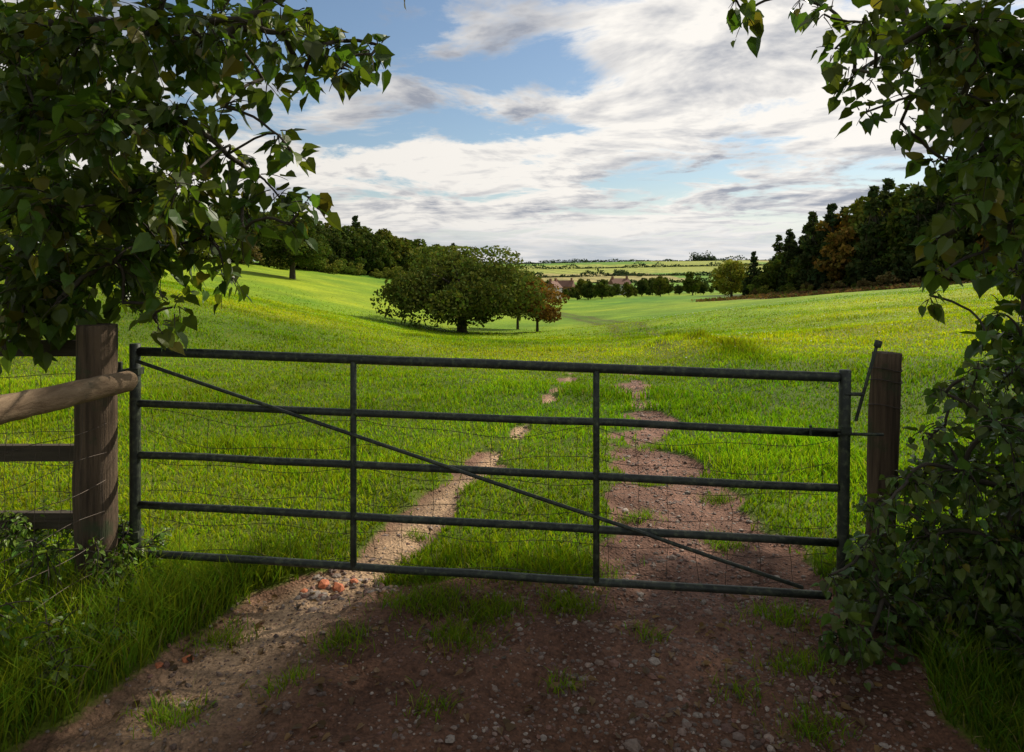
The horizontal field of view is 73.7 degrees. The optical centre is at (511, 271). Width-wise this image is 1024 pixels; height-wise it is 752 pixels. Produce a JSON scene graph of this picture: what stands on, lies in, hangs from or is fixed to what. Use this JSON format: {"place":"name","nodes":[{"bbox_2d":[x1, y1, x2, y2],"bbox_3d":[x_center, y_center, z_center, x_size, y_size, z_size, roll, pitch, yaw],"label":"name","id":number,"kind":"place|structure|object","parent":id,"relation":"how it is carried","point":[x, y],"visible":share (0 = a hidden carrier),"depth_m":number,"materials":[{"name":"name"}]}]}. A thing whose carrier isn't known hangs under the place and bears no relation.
{"place":"outdoors","nodes":[
{"label":"outdoors","id":0,"kind":"place"},
{"bbox_2d":[0,524,333,751],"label":"verge grass","id":1,"kind":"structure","parent":0,"point":[13,685],"depth_m":3.08,"materials":[{"name":"green plant"}]},
{"bbox_2d":[0,243,1022,751],"bbox_3d":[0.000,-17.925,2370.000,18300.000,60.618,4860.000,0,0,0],"label":"ground","id":2,"kind":"structure","parent":0,"point":[354,293],"depth_m":3.42,"materials":[{"name":"green plant"}]},
{"bbox_2d":[0,340,75,569],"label":"field boundary fence","id":3,"kind":"object","parent":2,"relation":"on","point":[48,453],"visible":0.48,"depth_m":3.64,"materials":[{"name":"brown wood"}]},
{"bbox_2d":[0,371,137,653],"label":"wooden rail fence","id":4,"kind":"object","parent":2,"relation":"on","point":[24,404],"visible":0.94,"depth_m":2.89,"materials":[{"name":"brown wood"}]},
{"bbox_2d":[0,497,176,698],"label":"nettle patch","id":5,"kind":"object","parent":2,"relation":"on","point":[20,536],"visible":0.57,"depth_m":3.26,"materials":[{"name":"green plant"}]},
{"bbox_2d":[72,323,117,601],"bbox_3d":[-2.101,1.107,3.441,0.210,1.685,0.203,0,0,0],"label":"wooden gate post","id":6,"kind":"object","parent":2,"relation":"on","point":[97,350],"visible":0.63,"depth_m":3.36,"materials":[{"name":"brown wood"}]},
{"bbox_2d":[118,340,883,599],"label":"metal field gate","id":7,"kind":"structure","parent":6,"relation":"attached to","point":[843,433],"depth_m":3.42,"materials":[{"name":"metal"}]},
{"bbox_2d":[149,191,230,250],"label":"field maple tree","id":8,"kind":"object","parent":2,"relation":"on","point":[191,196],"visible":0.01,"depth_m":92.01,"materials":[{"name":"green plant"}]},
{"bbox_2d":[0,0,405,375],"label":"lime tree","id":9,"kind":"object","parent":2,"relation":"on","point":[51,107],"visible":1,"depth_m":3.35,"materials":[{"name":"green plant"}]},
{"bbox_2d":[0,224,427,278],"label":"field edge bushes","id":10,"kind":"object","parent":2,"relation":"on","point":[345,269],"visible":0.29,"depth_m":143.75,"materials":[{"name":"green plant"}]},
{"bbox_2d":[0,166,454,274],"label":"woodland trees","id":11,"kind":"object","parent":2,"relation":"on","point":[355,242],"visible":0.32,"depth_m":172.09,"materials":[{"name":"green plant"}]},
{"bbox_2d":[155,578,357,668],"bbox_3d":[-1.229,1.695,3.353,0.187,0.058,1.084,0,0,38],"label":"brick rubble","id":12,"kind":"object","parent":2,"relation":"on","point":[325,583],"visible":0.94,"depth_m":3.65,"materials":[{"name":"brick"}]},
{"bbox_2d":[260,215,331,278],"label":"field maple tree","id":13,"kind":"object","parent":2,"relation":"on","point":[306,253],"visible":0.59,"depth_m":96.49,"materials":[{"name":"green plant"}]},
{"bbox_2d":[370,245,546,332],"bbox_3d":[-4.171,1.731,60.216,15.758,8.134,18.529,0,0,-23],"label":"oak tree","id":14,"kind":"object","parent":2,"relation":"on","point":[461,290],"visible":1,"depth_m":56.60,"materials":[{"name":"green plant"}]},
{"bbox_2d":[0,256,1023,751],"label":"meadow grass","id":15,"kind":"structure","parent":2,"relation":"on","point":[992,680],"depth_m":6.53,"materials":[{"name":"green plant"}]},
{"bbox_2d":[93,580,932,751],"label":"fallen leaves","id":16,"kind":"object","parent":2,"relation":"on","point":[508,725],"visible":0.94,"depth_m":2.73,"materials":[{"name":"plant"}]},
{"bbox_2d":[256,250,771,290],"bbox_3d":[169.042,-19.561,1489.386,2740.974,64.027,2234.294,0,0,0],"label":"distant hedgerows","id":17,"kind":"object","parent":2,"relation":"on","point":[697,257],"visible":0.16,"depth_m":692.34,"materials":[{"name":"green plant"}]},
{"bbox_2d":[502,270,533,328],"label":"hawthorn tree","id":18,"kind":"object","parent":2,"relation":"on","point":[517,323],"visible":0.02,"depth_m":71.88,"materials":[{"name":"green plant"}]},
{"bbox_2d":[510,277,569,331],"bbox_3d":[2.512,3.183,62.131,5.496,5.487,5.136,0,0,25],"label":"autumn hawthorn tree","id":19,"kind":"object","parent":2,"relation":"on","point":[549,313],"visible":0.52,"depth_m":61.28,"materials":[{"name":"brown plant"}]},
{"bbox_2d":[546,278,562,298],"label":"cottage","id":20,"kind":"structure","parent":2,"relation":"on","point":[554,282],"depth_m":287.60,"materials":[{"name":"tile"}]},
{"bbox_2d":[553,278,574,295],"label":"cottage","id":21,"kind":"structure","parent":2,"relation":"on","point":[567,284],"depth_m":316.00,"materials":[{"name":"brick"}]},
{"bbox_2d":[608,276,630,294],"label":"cottage","id":22,"kind":"structure","parent":2,"relation":"on","point":[620,281],"depth_m":328.49,"materials":[{"name":"tile"}]},
{"bbox_2d":[541,271,769,299],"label":"valley trees","id":23,"kind":"object","parent":2,"relation":"on","point":[658,286],"visible":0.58,"depth_m":253.83,"materials":[{"name":"green plant"}]},
{"bbox_2d":[708,259,749,296],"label":"field maple tree","id":24,"kind":"object","parent":2,"relation":"on","point":[730,284],"visible":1,"depth_m":166.94,"materials":[{"name":"green plant"}]},
{"bbox_2d":[691,280,971,301],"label":"bracken","id":25,"kind":"object","parent":2,"relation":"on","point":[780,294],"visible":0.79,"depth_m":108.65,"materials":[{"name":"plant"}]},
{"bbox_2d":[664,284,1020,357],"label":"meadow flowers","id":26,"kind":"object","parent":2,"relation":"on","point":[837,302],"visible":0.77,"depth_m":36.72,"materials":[{"name":"plant"}]},
{"bbox_2d":[726,0,1023,376],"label":"lime tree","id":27,"kind":"object","parent":2,"relation":"on","point":[958,52],"visible":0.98,"depth_m":3.40,"materials":[{"name":"green plant"}]},
{"bbox_2d":[742,158,1023,295],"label":"woodland trees","id":28,"kind":"object","parent":2,"relation":"on","point":[871,239],"visible":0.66,"depth_m":117.86,"materials":[{"name":"green plant"}]},
{"bbox_2d":[865,351,902,581],"bbox_3d":[1.953,1.188,3.600,0.189,1.526,0.166,0,0,0],"label":"wooden latch post","id":29,"kind":"object","parent":2,"relation":"on","point":[885,407],"visible":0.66,"depth_m":3.54,"materials":[{"name":"brown wood"}]},
{"bbox_2d":[810,324,1023,691],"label":"bramble hedge","id":30,"kind":"object","parent":2,"relation":"on","point":[991,559],"visible":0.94,"depth_m":2.98,"materials":[{"name":"green plant"}]},
{"bbox_2d":[0,0,1023,263],"label":"sky","id":31,"kind":"structure","parent":0,"point":[542,130],"materials":[{"name":"white"}]},
{"bbox_2d":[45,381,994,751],"bbox_3d":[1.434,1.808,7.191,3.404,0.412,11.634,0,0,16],"label":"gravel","id":32,"kind":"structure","parent":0,"point":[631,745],"depth_m":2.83,"materials":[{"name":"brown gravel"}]}
]}

